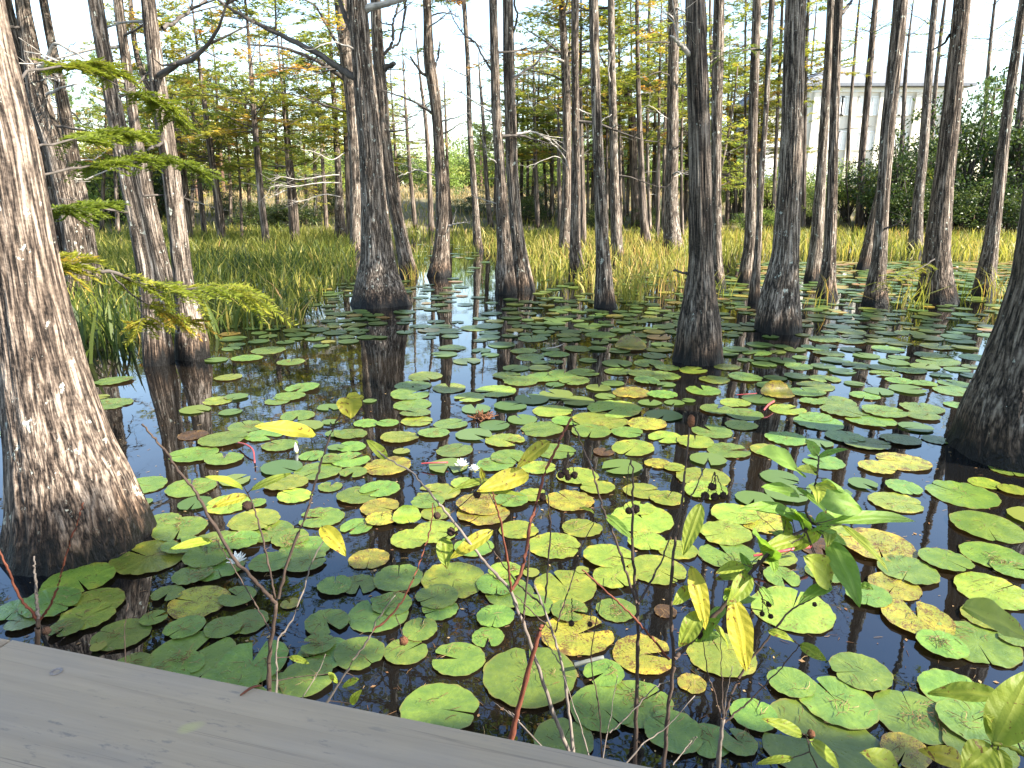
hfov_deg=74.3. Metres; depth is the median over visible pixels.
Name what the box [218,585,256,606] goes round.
lily pad
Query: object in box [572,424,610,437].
lily pad
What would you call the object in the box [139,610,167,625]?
lily pad
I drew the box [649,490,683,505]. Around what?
lily pad
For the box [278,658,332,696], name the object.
lily pad
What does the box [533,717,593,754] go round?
lily pad
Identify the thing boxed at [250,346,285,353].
lily pad
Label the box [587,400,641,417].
lily pad
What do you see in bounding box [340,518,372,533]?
lily pad
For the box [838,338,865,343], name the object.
lily pad
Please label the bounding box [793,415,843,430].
lily pad
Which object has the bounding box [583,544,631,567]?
lily pad
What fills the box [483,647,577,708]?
lily pad
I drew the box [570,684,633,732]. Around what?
lily pad
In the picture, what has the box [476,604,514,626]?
lily pad
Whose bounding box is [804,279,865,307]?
weed tuft
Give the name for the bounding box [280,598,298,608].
lily pad
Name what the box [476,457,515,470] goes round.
lily pad
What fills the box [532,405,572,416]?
lily pad
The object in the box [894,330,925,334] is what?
lily pad
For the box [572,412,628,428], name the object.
lily pad
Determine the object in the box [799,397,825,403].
lily pad
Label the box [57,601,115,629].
lily pad
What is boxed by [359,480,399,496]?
lily pad
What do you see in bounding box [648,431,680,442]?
lily pad
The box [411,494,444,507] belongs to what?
lily pad
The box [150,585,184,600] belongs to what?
lily pad
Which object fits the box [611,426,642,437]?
lily pad
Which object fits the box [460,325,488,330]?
lily pad
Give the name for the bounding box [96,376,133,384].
lily pad
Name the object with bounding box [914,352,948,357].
lily pad
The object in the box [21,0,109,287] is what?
cypress tree
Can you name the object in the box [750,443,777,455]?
lily pad
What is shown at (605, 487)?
lily pad
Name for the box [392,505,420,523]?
lily pad
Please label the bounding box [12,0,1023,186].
sky
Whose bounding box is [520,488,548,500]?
lily pad
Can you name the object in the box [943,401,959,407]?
lily pad
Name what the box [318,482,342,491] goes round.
lily pad
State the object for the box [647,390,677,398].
lily pad
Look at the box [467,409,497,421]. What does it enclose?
clump of dead leaves
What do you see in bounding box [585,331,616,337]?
lily pad
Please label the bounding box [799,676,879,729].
lily pad
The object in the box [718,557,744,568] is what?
lily pad
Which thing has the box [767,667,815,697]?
lily pad
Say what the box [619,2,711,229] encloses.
cypress tree
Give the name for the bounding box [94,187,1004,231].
ground
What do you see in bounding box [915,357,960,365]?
lily pad
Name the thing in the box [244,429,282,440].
lily pad
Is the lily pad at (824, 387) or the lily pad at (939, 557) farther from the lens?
the lily pad at (824, 387)
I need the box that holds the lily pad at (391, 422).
[376,419,398,425]
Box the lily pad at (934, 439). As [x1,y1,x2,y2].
[921,435,947,443]
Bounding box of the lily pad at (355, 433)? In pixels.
[334,429,366,438]
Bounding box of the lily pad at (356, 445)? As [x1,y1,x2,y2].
[337,441,365,451]
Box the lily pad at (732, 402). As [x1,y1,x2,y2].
[720,398,750,406]
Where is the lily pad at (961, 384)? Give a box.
[937,379,968,387]
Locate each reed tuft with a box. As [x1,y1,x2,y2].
[261,283,319,328]
[398,263,436,280]
[613,265,677,303]
[714,270,742,296]
[889,268,962,309]
[956,267,997,302]
[976,268,1009,303]
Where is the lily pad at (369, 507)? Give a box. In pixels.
[360,498,398,514]
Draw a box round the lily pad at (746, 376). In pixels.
[728,372,762,380]
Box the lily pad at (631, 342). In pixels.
[615,335,646,349]
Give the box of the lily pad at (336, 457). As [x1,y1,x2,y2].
[318,453,341,462]
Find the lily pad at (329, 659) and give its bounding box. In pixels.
[297,637,344,667]
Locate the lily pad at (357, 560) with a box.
[348,548,388,568]
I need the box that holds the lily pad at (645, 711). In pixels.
[606,680,673,727]
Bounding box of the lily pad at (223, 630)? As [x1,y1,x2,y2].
[203,616,242,637]
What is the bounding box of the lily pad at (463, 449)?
[436,443,472,456]
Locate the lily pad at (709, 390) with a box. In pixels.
[686,385,720,394]
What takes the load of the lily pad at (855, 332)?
on the water
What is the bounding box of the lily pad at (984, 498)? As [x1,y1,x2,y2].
[925,480,1001,508]
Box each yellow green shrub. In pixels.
[721,141,746,201]
[721,161,771,215]
[729,203,775,230]
[739,160,809,218]
[777,163,826,202]
[801,188,846,227]
[806,157,857,208]
[825,158,873,222]
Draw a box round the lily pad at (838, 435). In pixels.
[824,430,865,442]
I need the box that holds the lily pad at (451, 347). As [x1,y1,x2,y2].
[438,345,465,349]
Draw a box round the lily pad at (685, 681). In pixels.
[677,673,706,693]
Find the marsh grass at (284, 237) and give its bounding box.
[95,221,356,265]
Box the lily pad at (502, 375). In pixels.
[492,371,520,378]
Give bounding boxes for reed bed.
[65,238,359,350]
[463,227,688,297]
[684,224,1016,260]
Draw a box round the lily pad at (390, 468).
[364,456,410,474]
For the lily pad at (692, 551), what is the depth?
3.33 m
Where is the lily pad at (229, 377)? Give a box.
[214,374,241,379]
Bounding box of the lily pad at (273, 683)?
[255,672,282,693]
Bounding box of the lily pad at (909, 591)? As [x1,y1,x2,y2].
[868,572,922,600]
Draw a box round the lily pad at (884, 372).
[869,370,900,376]
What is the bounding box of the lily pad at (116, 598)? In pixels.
[60,588,125,616]
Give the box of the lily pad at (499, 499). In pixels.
[494,492,527,506]
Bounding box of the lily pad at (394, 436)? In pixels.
[380,431,418,442]
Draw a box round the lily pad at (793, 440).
[764,431,806,445]
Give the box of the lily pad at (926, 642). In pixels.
[916,629,969,658]
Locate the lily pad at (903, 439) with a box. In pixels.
[878,433,921,444]
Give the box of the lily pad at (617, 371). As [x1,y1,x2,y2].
[604,368,630,374]
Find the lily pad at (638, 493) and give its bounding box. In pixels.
[622,483,659,498]
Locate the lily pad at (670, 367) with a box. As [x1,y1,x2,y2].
[654,364,679,370]
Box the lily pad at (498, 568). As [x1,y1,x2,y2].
[488,562,520,578]
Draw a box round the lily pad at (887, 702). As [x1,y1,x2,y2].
[873,689,945,744]
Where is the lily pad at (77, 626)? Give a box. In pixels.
[49,618,84,636]
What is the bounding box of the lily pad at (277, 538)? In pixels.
[271,528,308,547]
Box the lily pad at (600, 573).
[593,564,636,588]
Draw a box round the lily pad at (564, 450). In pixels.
[541,443,575,458]
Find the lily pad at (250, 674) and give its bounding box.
[200,661,261,686]
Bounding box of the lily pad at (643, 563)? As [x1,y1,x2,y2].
[628,555,686,584]
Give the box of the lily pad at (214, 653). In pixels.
[148,631,235,676]
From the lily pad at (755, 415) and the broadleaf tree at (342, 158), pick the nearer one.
the lily pad at (755, 415)
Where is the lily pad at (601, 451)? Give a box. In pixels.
[593,448,613,455]
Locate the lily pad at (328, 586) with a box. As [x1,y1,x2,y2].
[317,575,351,594]
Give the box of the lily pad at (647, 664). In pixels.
[613,633,671,674]
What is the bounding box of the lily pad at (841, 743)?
[762,698,880,767]
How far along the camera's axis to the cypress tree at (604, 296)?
10.14 m
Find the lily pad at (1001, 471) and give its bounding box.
[988,466,1023,476]
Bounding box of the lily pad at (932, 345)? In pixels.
[920,343,955,349]
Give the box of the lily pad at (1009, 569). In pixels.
[989,558,1023,578]
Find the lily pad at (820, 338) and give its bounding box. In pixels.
[808,335,840,341]
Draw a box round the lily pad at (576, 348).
[564,345,590,351]
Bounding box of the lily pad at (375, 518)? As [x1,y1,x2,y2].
[365,511,393,524]
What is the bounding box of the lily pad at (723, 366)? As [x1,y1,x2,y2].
[714,364,740,369]
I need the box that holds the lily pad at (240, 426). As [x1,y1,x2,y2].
[228,420,263,431]
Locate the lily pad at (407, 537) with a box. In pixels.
[391,529,426,548]
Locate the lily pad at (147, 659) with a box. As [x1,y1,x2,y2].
[117,652,152,666]
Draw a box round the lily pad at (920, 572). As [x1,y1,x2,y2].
[877,555,940,584]
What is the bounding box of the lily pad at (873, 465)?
[858,460,896,473]
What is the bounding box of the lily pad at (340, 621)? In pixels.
[304,609,349,633]
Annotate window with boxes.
[810,164,816,182]
[814,131,818,149]
[818,96,820,115]
[827,131,840,149]
[829,96,844,115]
[839,96,849,115]
[839,131,846,149]
[851,131,860,149]
[856,96,870,115]
[866,131,874,149]
[869,96,879,115]
[894,131,907,149]
[897,96,901,114]
[897,96,912,115]
[931,96,942,115]
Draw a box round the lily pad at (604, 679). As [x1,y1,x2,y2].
[583,658,624,686]
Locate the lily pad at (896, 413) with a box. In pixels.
[862,404,910,417]
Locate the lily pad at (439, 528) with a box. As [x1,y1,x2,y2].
[414,520,457,542]
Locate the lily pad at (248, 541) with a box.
[218,530,260,548]
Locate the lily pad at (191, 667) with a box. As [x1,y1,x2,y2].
[164,650,204,674]
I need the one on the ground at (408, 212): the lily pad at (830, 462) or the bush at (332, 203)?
the bush at (332, 203)
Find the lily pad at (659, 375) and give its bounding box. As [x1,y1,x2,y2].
[650,371,680,379]
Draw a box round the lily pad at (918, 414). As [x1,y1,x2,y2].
[908,411,940,419]
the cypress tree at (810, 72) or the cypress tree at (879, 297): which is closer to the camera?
the cypress tree at (879, 297)
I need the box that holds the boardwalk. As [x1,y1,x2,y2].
[0,638,649,767]
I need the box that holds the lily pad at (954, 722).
[935,699,991,744]
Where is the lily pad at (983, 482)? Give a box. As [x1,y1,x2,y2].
[967,477,999,488]
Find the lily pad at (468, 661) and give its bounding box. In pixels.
[432,642,485,675]
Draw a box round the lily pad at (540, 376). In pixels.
[527,372,564,381]
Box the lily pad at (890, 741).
[880,732,931,767]
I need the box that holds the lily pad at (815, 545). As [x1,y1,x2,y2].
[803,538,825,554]
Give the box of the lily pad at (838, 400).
[818,396,856,405]
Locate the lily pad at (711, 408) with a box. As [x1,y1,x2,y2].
[700,404,733,413]
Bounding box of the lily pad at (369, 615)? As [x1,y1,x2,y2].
[348,596,408,632]
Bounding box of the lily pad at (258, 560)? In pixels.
[248,551,289,571]
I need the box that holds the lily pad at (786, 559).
[756,549,797,565]
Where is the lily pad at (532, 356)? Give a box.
[516,353,543,360]
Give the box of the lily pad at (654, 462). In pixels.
[644,458,670,467]
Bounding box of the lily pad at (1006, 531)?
[949,510,1023,543]
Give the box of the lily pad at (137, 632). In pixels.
[90,618,151,650]
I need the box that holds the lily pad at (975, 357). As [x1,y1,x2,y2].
[958,354,981,360]
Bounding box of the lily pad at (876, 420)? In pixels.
[845,413,897,426]
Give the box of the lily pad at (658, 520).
[611,504,673,532]
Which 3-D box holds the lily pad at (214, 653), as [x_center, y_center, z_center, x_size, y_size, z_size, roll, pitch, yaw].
[-1.230,1.035,2.572,0.312,0.006,0.304,7,15,25]
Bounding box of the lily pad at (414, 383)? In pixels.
[394,380,431,388]
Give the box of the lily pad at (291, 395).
[274,392,305,399]
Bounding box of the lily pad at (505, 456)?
[491,449,523,463]
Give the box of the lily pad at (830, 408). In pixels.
[819,403,869,416]
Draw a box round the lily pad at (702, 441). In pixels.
[677,435,713,447]
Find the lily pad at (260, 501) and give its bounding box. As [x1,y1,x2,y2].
[250,498,265,506]
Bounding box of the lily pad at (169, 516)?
[154,512,181,525]
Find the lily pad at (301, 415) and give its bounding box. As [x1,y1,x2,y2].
[280,410,314,420]
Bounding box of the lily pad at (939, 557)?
[918,547,974,570]
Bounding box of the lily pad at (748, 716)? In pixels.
[729,698,777,731]
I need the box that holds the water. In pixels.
[0,229,1023,767]
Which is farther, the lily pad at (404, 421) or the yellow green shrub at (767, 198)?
the yellow green shrub at (767, 198)
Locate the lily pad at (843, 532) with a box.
[831,526,850,535]
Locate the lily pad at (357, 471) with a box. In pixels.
[339,466,366,476]
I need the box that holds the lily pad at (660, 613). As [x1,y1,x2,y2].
[654,604,676,617]
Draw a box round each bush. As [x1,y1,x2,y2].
[206,184,243,214]
[226,192,288,229]
[264,192,329,226]
[313,178,345,214]
[451,186,492,214]
[492,186,552,222]
[519,182,561,212]
[586,200,627,227]
[628,205,685,229]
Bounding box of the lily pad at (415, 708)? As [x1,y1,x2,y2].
[399,683,478,728]
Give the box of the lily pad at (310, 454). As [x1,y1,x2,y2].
[298,450,323,460]
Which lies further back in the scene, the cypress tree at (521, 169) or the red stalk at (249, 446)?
the cypress tree at (521, 169)
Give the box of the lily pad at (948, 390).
[932,386,965,395]
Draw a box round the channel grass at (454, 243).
[411,232,480,266]
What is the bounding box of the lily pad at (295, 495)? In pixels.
[277,488,312,502]
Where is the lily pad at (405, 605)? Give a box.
[372,592,411,614]
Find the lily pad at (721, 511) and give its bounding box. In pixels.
[711,503,760,523]
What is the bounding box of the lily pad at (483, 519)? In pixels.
[457,503,509,525]
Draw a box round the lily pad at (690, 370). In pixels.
[679,366,706,373]
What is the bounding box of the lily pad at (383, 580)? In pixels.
[373,564,422,591]
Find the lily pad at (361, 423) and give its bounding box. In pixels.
[353,419,377,426]
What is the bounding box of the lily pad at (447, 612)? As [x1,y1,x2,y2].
[422,603,458,619]
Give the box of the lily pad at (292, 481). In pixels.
[264,474,307,489]
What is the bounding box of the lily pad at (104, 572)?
[38,562,116,591]
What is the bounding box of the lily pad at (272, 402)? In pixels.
[265,398,290,404]
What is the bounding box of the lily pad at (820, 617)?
[751,586,835,633]
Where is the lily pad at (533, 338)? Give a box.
[518,335,547,341]
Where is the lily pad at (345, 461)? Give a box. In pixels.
[332,452,370,466]
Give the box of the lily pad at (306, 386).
[284,382,319,391]
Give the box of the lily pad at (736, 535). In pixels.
[700,520,751,545]
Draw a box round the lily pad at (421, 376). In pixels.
[408,371,442,380]
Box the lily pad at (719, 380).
[699,375,729,383]
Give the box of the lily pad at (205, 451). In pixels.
[169,446,218,461]
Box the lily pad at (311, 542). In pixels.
[279,536,329,559]
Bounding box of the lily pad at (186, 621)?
[162,615,205,638]
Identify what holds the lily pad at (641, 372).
on the water
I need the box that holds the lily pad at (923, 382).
[912,380,937,385]
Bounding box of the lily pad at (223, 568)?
[199,556,244,581]
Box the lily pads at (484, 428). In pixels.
[0,244,1023,650]
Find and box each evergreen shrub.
[838,146,903,225]
[844,120,963,229]
[869,172,956,234]
[892,177,990,229]
[893,108,988,228]
[911,65,1023,230]
[953,166,1023,233]
[964,105,1023,228]
[966,74,1017,218]
[977,80,1023,202]
[977,180,1023,232]
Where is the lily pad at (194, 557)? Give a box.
[181,542,232,566]
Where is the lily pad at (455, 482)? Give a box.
[450,477,472,487]
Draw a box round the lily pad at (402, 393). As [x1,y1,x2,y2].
[391,387,429,399]
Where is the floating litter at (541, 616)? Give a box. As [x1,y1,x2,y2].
[25,324,1022,762]
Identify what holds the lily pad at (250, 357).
on the water
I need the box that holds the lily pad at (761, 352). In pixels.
[742,350,771,355]
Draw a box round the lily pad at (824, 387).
[796,381,834,391]
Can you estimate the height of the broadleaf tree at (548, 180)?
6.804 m
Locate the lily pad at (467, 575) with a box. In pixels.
[421,562,483,597]
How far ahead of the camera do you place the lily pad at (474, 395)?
5.88 m
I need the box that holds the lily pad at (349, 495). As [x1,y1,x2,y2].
[336,486,376,503]
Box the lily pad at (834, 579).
[804,564,839,582]
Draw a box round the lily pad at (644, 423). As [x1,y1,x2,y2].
[628,416,666,429]
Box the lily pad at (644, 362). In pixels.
[634,359,663,366]
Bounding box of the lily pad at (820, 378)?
[809,375,841,381]
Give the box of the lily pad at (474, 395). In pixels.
[454,392,484,401]
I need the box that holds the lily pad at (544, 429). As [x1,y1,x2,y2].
[520,421,563,436]
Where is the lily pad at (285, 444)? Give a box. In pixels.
[261,439,297,450]
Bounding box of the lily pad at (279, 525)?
[251,520,293,541]
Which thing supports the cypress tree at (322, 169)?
on the ground at (408, 212)
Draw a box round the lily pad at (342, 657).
[334,636,384,669]
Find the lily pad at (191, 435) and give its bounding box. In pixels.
[177,430,208,439]
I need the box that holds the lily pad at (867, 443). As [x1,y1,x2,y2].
[841,437,890,449]
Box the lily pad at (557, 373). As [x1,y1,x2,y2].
[548,369,575,377]
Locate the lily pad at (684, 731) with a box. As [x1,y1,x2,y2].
[644,709,702,753]
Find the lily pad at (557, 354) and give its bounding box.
[542,351,569,356]
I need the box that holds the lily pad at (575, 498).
[546,489,594,510]
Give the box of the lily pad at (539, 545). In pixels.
[529,532,580,558]
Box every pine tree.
[42,56,97,128]
[74,50,128,127]
[124,45,178,208]
[167,77,206,200]
[199,76,234,195]
[227,105,264,186]
[273,115,312,173]
[306,114,343,177]
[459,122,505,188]
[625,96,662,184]
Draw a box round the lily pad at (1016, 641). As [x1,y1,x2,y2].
[998,632,1023,646]
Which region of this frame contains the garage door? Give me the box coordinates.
[765,162,772,173]
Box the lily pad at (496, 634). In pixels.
[472,626,504,646]
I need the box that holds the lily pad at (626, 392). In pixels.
[613,386,648,397]
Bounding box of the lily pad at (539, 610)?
[516,594,552,615]
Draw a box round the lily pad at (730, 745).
[722,728,757,755]
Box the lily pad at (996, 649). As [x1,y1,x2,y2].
[937,621,1023,667]
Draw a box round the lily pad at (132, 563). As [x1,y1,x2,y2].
[108,540,185,574]
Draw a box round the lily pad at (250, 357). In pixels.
[230,354,262,360]
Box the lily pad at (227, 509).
[206,495,250,513]
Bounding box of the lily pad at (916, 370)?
[893,367,927,373]
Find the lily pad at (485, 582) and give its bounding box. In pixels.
[476,572,517,594]
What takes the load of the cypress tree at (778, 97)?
on the ground at (408, 212)
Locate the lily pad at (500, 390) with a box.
[475,385,515,396]
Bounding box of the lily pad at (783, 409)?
[769,404,806,414]
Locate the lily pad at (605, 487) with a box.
[580,480,614,493]
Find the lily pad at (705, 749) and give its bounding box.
[696,723,729,757]
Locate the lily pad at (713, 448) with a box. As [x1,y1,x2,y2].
[707,442,750,457]
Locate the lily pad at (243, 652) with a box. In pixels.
[215,640,288,682]
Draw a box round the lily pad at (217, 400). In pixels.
[203,396,231,404]
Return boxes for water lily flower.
[225,551,247,566]
[454,458,468,468]
[470,464,478,472]
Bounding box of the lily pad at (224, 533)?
[198,530,236,553]
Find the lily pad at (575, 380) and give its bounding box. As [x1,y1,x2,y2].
[559,376,589,384]
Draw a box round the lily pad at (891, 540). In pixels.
[840,527,917,561]
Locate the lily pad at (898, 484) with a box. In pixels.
[885,479,922,493]
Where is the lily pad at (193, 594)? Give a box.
[167,585,230,618]
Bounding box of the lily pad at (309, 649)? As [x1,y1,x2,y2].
[300,633,334,653]
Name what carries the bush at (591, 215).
on the ground at (408, 212)
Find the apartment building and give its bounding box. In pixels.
[733,66,976,187]
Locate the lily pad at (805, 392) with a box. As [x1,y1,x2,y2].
[790,388,825,395]
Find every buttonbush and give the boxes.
[0,502,128,662]
[141,392,363,692]
[302,503,440,704]
[367,418,594,754]
[572,423,671,764]
[626,597,825,767]
[661,414,915,767]
[756,718,960,767]
[927,597,1023,767]
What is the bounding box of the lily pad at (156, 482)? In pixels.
[137,476,167,492]
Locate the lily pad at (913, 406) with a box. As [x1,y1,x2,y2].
[899,402,945,413]
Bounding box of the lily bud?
[294,442,297,452]
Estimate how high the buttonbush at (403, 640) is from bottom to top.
1.159 m
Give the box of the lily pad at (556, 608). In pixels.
[551,599,587,620]
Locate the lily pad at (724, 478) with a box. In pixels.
[676,467,730,485]
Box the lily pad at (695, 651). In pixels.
[686,633,756,676]
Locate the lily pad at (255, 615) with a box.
[227,609,268,633]
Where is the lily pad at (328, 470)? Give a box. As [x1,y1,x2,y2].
[294,462,341,479]
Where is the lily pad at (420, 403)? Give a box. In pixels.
[393,399,430,410]
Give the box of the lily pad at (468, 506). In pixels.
[456,493,505,514]
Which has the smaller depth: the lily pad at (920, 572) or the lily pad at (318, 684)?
the lily pad at (318, 684)
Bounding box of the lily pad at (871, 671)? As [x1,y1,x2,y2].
[829,652,893,691]
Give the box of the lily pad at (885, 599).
[845,584,892,606]
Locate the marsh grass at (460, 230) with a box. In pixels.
[93,201,1011,239]
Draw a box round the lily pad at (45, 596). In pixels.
[17,586,81,617]
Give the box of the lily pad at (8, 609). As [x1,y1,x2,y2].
[0,598,25,619]
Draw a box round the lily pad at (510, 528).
[499,520,538,538]
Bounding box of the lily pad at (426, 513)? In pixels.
[421,507,450,519]
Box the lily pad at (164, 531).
[151,516,207,540]
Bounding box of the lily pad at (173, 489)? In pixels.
[164,478,216,497]
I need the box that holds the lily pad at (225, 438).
[198,430,248,446]
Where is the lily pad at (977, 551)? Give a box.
[958,541,1023,568]
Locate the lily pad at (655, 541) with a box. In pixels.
[627,530,666,549]
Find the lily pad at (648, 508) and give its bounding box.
[624,501,654,514]
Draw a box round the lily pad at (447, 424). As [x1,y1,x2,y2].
[433,418,467,428]
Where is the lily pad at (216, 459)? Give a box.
[204,452,243,464]
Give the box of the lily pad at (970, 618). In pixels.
[960,604,994,629]
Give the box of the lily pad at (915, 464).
[876,452,932,470]
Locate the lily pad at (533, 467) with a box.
[521,461,555,473]
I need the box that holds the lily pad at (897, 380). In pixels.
[885,377,913,383]
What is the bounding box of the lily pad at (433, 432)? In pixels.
[418,428,449,436]
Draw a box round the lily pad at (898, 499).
[868,492,923,512]
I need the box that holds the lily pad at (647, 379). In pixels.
[634,376,659,383]
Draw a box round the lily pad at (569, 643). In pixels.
[541,613,613,655]
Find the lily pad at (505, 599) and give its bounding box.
[485,579,533,607]
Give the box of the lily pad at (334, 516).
[299,507,344,527]
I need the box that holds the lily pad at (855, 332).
[835,329,866,334]
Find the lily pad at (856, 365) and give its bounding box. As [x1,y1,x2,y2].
[842,362,870,368]
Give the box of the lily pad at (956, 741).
[942,726,1019,767]
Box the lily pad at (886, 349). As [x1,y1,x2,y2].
[871,345,904,352]
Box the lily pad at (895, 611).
[881,599,955,634]
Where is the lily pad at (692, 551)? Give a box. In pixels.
[658,540,698,558]
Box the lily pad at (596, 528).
[562,519,602,536]
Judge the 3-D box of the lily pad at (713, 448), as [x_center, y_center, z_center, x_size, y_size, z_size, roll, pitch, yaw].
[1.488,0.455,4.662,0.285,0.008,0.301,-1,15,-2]
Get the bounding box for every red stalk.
[238,442,254,462]
[421,462,447,463]
[753,546,811,556]
[763,400,774,410]
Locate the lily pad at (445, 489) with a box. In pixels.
[417,483,459,498]
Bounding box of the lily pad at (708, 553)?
[698,544,758,566]
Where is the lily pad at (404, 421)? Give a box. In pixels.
[401,416,432,425]
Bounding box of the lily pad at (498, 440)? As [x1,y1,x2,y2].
[485,433,524,446]
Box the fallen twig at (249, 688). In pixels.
[240,685,261,695]
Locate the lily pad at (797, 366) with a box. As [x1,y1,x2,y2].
[784,362,812,369]
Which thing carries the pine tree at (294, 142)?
on the ground at (408, 212)
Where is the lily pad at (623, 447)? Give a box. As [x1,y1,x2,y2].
[611,439,654,455]
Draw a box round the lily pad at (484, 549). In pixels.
[454,537,493,556]
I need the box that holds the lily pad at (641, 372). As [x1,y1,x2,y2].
[627,369,654,375]
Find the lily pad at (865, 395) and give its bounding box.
[849,391,880,399]
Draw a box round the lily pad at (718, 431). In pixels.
[691,424,732,437]
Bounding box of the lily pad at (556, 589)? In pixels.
[534,570,596,602]
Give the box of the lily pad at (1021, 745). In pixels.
[1012,740,1023,749]
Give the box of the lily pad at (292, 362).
[276,358,304,364]
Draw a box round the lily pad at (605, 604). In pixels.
[596,598,635,621]
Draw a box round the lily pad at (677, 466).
[664,463,684,470]
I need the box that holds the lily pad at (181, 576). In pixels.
[171,566,212,584]
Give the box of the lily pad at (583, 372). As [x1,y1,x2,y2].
[571,368,598,375]
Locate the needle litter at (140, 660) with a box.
[14,350,1023,758]
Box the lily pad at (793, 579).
[763,566,800,585]
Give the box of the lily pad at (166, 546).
[160,535,197,553]
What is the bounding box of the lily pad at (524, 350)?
[510,348,536,352]
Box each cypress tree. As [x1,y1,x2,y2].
[0,0,297,576]
[5,0,115,257]
[10,0,98,297]
[18,0,172,292]
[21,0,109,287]
[49,88,117,182]
[58,0,200,365]
[60,75,156,233]
[73,72,161,231]
[76,0,238,239]
[79,0,254,360]
[82,75,158,153]
[106,65,191,189]
[126,32,204,131]
[138,0,284,242]
[143,72,230,165]
[144,33,235,239]
[148,74,226,227]
[158,73,271,228]
[169,0,341,244]
[177,19,249,223]
[185,72,278,237]
[197,69,284,225]
[217,0,346,242]
[217,0,412,308]
[225,67,327,226]
[230,17,333,235]
[231,6,283,213]
[232,0,444,253]
[253,82,343,223]
[269,72,344,224]
[270,0,370,240]
[284,63,343,231]
[286,0,419,238]
[328,89,402,153]
[337,33,409,136]
[342,87,421,214]
[370,0,465,276]
[376,0,490,276]
[387,59,433,202]
[388,42,452,229]
[389,22,462,232]
[414,0,489,251]
[415,72,473,226]
[430,0,553,294]
[457,52,503,226]
[459,62,539,219]
[466,0,669,252]
[471,0,573,290]
[473,69,556,179]
[490,57,548,209]
[490,65,562,217]
[500,0,658,245]
[500,43,592,227]
[501,48,561,218]
[517,56,592,230]
[518,42,586,216]
[518,62,571,219]
[519,121,571,215]
[524,0,605,141]
[526,0,661,258]
[531,34,601,130]
[548,75,623,222]
[551,64,645,170]
[569,0,664,275]
[571,48,650,228]
[579,0,708,245]
[579,33,622,211]
[582,2,650,228]
[583,56,645,216]
[585,68,661,216]
[587,0,653,224]
[589,0,615,308]
[589,0,732,241]
[591,85,655,221]
[617,0,682,230]
[617,62,653,184]
[618,74,687,219]
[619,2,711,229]
[633,6,729,238]
[637,0,688,250]
[642,61,687,145]
[650,42,737,219]
[651,95,725,222]
[652,0,723,365]
[661,0,750,231]
[661,77,770,184]
[678,66,761,203]
[683,35,780,220]
[707,0,805,283]
[708,0,725,287]
[708,0,809,230]
[721,75,757,224]
[721,76,765,222]
[721,90,781,190]
[723,33,781,148]
[735,0,840,228]
[747,0,774,303]
[747,0,876,229]
[754,0,806,334]
[757,76,819,189]
[803,0,833,280]
[810,4,816,68]
[815,0,852,298]
[838,0,891,229]
[839,0,889,212]
[840,151,850,229]
[856,188,876,268]
[861,0,907,306]
[865,0,970,303]
[878,0,948,226]
[906,0,941,252]
[906,0,994,167]
[945,189,1023,473]
[967,0,1016,170]
[971,0,1023,297]
[996,18,1023,230]
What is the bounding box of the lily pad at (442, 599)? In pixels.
[415,584,457,608]
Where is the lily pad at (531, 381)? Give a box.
[503,376,538,385]
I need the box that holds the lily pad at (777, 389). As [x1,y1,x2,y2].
[760,380,794,397]
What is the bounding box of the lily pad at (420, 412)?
[400,408,430,415]
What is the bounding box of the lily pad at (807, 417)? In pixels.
[799,412,832,421]
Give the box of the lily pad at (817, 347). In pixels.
[801,344,829,350]
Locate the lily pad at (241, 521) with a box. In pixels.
[227,508,280,530]
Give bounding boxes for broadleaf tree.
[61,111,121,224]
[76,114,128,224]
[78,112,165,217]
[110,151,199,217]
[180,130,232,191]
[202,139,256,193]
[206,147,274,191]
[243,136,284,186]
[263,150,332,191]
[284,146,344,193]
[326,142,344,183]
[392,140,433,186]
[392,145,425,186]
[392,147,433,183]
[405,160,426,186]
[412,137,469,196]
[444,113,493,187]
[462,137,523,187]
[476,138,540,187]
[519,131,549,187]
[523,118,590,197]
[548,132,624,195]
[584,130,645,190]
[625,137,683,191]
[626,127,661,175]
[678,137,739,192]
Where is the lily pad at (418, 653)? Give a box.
[383,638,427,664]
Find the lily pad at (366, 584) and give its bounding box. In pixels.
[346,574,375,593]
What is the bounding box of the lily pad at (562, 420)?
[551,416,578,424]
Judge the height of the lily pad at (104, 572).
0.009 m
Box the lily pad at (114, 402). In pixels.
[101,398,133,408]
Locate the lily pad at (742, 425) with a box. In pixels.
[725,420,757,429]
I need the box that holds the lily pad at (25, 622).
[3,615,35,630]
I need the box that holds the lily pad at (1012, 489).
[997,484,1023,494]
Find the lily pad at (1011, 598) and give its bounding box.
[954,571,1023,610]
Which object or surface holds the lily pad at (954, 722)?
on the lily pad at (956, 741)
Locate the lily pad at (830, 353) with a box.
[812,349,845,355]
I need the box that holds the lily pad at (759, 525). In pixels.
[742,511,782,533]
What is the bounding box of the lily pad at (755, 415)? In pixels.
[725,408,763,420]
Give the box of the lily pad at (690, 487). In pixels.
[685,480,727,499]
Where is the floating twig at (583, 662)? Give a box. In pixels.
[574,655,603,666]
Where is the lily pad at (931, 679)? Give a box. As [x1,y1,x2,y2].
[917,668,985,707]
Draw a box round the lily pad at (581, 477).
[556,467,598,483]
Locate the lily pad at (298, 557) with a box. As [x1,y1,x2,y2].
[282,549,325,571]
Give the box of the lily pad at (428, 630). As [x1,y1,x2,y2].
[402,617,436,640]
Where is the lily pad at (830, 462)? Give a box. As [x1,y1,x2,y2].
[802,454,845,469]
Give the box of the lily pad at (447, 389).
[432,383,464,392]

